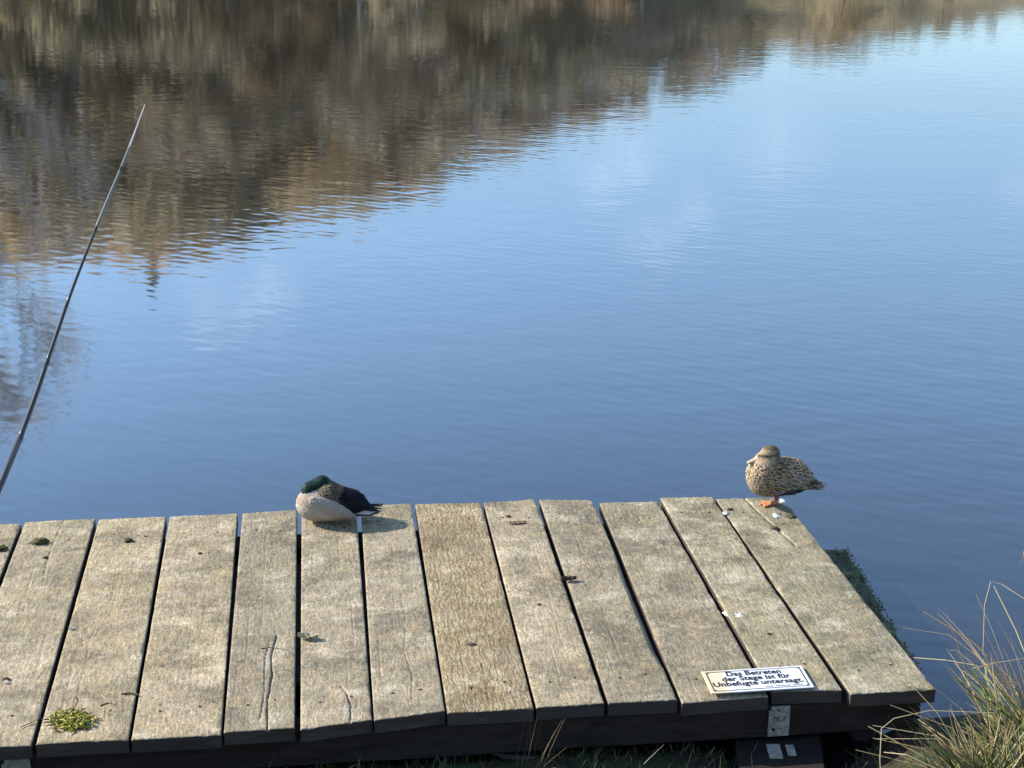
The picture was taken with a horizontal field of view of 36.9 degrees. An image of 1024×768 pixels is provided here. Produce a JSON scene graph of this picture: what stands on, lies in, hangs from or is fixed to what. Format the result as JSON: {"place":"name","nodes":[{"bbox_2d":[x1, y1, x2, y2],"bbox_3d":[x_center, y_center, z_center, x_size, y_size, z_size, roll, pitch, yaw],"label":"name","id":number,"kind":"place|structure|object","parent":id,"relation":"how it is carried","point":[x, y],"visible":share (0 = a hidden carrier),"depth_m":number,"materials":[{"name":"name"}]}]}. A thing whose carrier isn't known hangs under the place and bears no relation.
{"place":"outdoors","nodes":[
{"label":"outdoors","id":0,"kind":"place"},
{"bbox_2d":[0,0,1023,767],"bbox_3d":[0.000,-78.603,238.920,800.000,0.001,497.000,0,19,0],"label":"water","id":1,"kind":"structure","parent":0,"point":[414,252],"depth_m":11.97,"materials":[{"name":"blue liquid"}]},
{"bbox_2d":[824,547,922,670],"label":"mossy beam","id":2,"kind":"structure","parent":1,"relation":"in","point":[848,568],"depth_m":6.46,"materials":[{"name":"green plant"}]},
{"bbox_2d":[8,713,1021,767],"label":"bank","id":3,"kind":"structure","parent":0,"point":[664,758],"depth_m":5.36,"materials":[{"name":"green plant"}]},
{"bbox_2d":[0,105,144,493],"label":"fishing rod","id":4,"kind":"object","parent":3,"relation":"on","point":[11,458],"visible":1,"depth_m":3.56,"materials":[{"name":"carbon fiber"},{"name":"metal"}]},
{"bbox_2d":[0,497,935,767],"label":"jetty","id":5,"kind":"object","parent":3,"relation":"on","point":[628,635],"visible":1,"depth_m":5.74,"materials":[{"name":"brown wood"}]},
{"bbox_2d":[0,544,8,551],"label":"moss tuft","id":6,"kind":"object","parent":5,"relation":"on","point":[3,548],"visible":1,"depth_m":6.45,"materials":[{"name":"green plant"}]},
{"bbox_2d":[28,538,49,545],"bbox_3d":[-2.005,0.668,6.516,0.076,0.023,0.066,13,23,33],"label":"moss tuft","id":7,"kind":"object","parent":5,"relation":"on","point":[38,541],"visible":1,"depth_m":6.51,"materials":[{"name":"green plant"}]},
{"bbox_2d":[41,705,101,732],"bbox_3d":[-1.488,1.128,5.163,0.198,0.022,0.157,15,24,37],"label":"moss clump","id":8,"kind":"object","parent":5,"relation":"on","point":[75,720],"visible":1,"depth_m":5.16,"materials":[{"name":"green plant"}]},
{"bbox_2d":[124,537,134,542],"bbox_3d":[-1.628,0.663,6.530,0.047,0.023,0.042,0,19,0],"label":"moss tuft","id":9,"kind":"object","parent":5,"relation":"on","point":[128,540],"visible":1,"depth_m":6.52,"materials":[{"name":"green plant"}]},
{"bbox_2d":[121,691,139,694],"bbox_3d":[-1.325,1.075,5.334,0.067,0.011,0.013,1,19,4],"label":"twig","id":10,"kind":"object","parent":5,"relation":"on","point":[125,693],"visible":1,"depth_m":5.33,"materials":[{"name":"wood"}]},
{"bbox_2d":[297,632,317,638],"bbox_3d":[-0.759,0.937,5.712,0.078,0.020,0.037,1,19,4],"label":"dry leaf","id":11,"kind":"object","parent":5,"relation":"on","point":[305,635],"visible":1,"depth_m":5.72,"materials":[{"name":"beige plant"}]},
{"bbox_2d":[296,475,382,520],"bbox_3d":[-0.754,0.500,6.700,0.380,0.202,0.185,0,19,0],"label":"mallard duck","id":12,"kind":"object","parent":5,"relation":"on","point":[322,498],"visible":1,"depth_m":6.65},
{"bbox_2d":[465,642,475,645],"bbox_3d":[-0.153,0.960,5.679,0.040,0.007,0.023,0,19,0],"label":"bark chip","id":13,"kind":"object","parent":5,"relation":"on","point":[471,644],"visible":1,"depth_m":5.67,"materials":[{"name":"wood"}]},
{"bbox_2d":[508,520,526,523],"bbox_3d":[0.024,0.603,6.705,0.080,0.007,0.029,-4,19,-11],"label":"dry leaf","id":14,"kind":"object","parent":5,"relation":"on","point":[513,522],"visible":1,"depth_m":6.71,"materials":[{"name":"plant"}]},
{"bbox_2d":[561,576,575,580],"bbox_3d":[0.228,0.781,6.170,0.062,0.019,0.028,-2,19,-6],"label":"dry leaf","id":15,"kind":"object","parent":5,"relation":"on","point":[567,578],"visible":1,"depth_m":6.17,"materials":[{"name":"plant"}]},
{"bbox_2d":[701,666,813,693],"bbox_3d":[0.864,1.041,5.410,0.366,0.009,0.158,-2,18,-6],"label":"warning sign","id":16,"kind":"object","parent":5,"relation":"on","point":[756,679],"visible":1,"depth_m":5.40,"materials":[{"name":"white plastic"}]},
{"bbox_2d":[769,526,778,529],"bbox_3d":[1.137,0.622,6.659,0.044,0.013,0.029,0,19,0],"label":"bark chip","id":17,"kind":"object","parent":5,"relation":"on","point":[774,527],"visible":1,"depth_m":6.65,"materials":[{"name":"wood"}]},
{"bbox_2d":[772,513,780,517],"bbox_3d":[1.170,0.582,6.788,0.047,0.004,0.052,-16,25,-39],"label":"bird dropping","id":18,"kind":"object","parent":5,"relation":"on","point":[775,515],"visible":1,"depth_m":6.79,"materials":[{"name":"white"}]},
{"bbox_2d":[780,498,785,505],"bbox_3d":[1.223,0.534,6.929,0.028,0.003,0.092,0,19,0],"label":"bird dropping","id":19,"kind":"object","parent":5,"relation":"on","point":[782,501],"visible":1,"depth_m":6.93,"materials":[{"name":"white"}]},
{"bbox_2d":[745,445,826,507],"bbox_3d":[1.226,0.405,6.866,0.366,0.284,0.180,0,19,0],"label":"mallard duck","id":20,"kind":"object","parent":5,"relation":"on","point":[770,472],"visible":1,"depth_m":6.80},
{"bbox_2d":[784,514,796,518],"bbox_3d":[1.230,0.582,6.778,0.061,0.012,0.044,0,19,0],"label":"bark chip","id":21,"kind":"object","parent":5,"relation":"on","point":[790,516],"visible":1,"depth_m":6.77,"materials":[{"name":"wood"}]},
{"bbox_2d":[493,753,537,760],"bbox_3d":[0.004,1.306,5.392,0.316,0.035,0.031,7,20,19],"label":"branch","id":22,"kind":"object","parent":3,"relation":"on","point":[504,756],"visible":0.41,"depth_m":5.39,"materials":[{"name":"brown wood"}]},
{"bbox_2d":[515,713,563,767],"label":"dry weed","id":23,"kind":"object","parent":3,"relation":"on","point":[536,743],"visible":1,"depth_m":5.22,"materials":[{"name":"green plant"}]},
{"bbox_2d":[857,684,1023,767],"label":"sedge tuft","id":24,"kind":"object","parent":3,"relation":"on","point":[951,757],"visible":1,"depth_m":4.99,"materials":[{"name":"green plant"}]},
{"bbox_2d":[906,552,1023,760],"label":"sedge tuft","id":25,"kind":"object","parent":3,"relation":"on","point":[998,708],"visible":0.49,"depth_m":5.32,"materials":[{"name":"green plant"}]}
]}

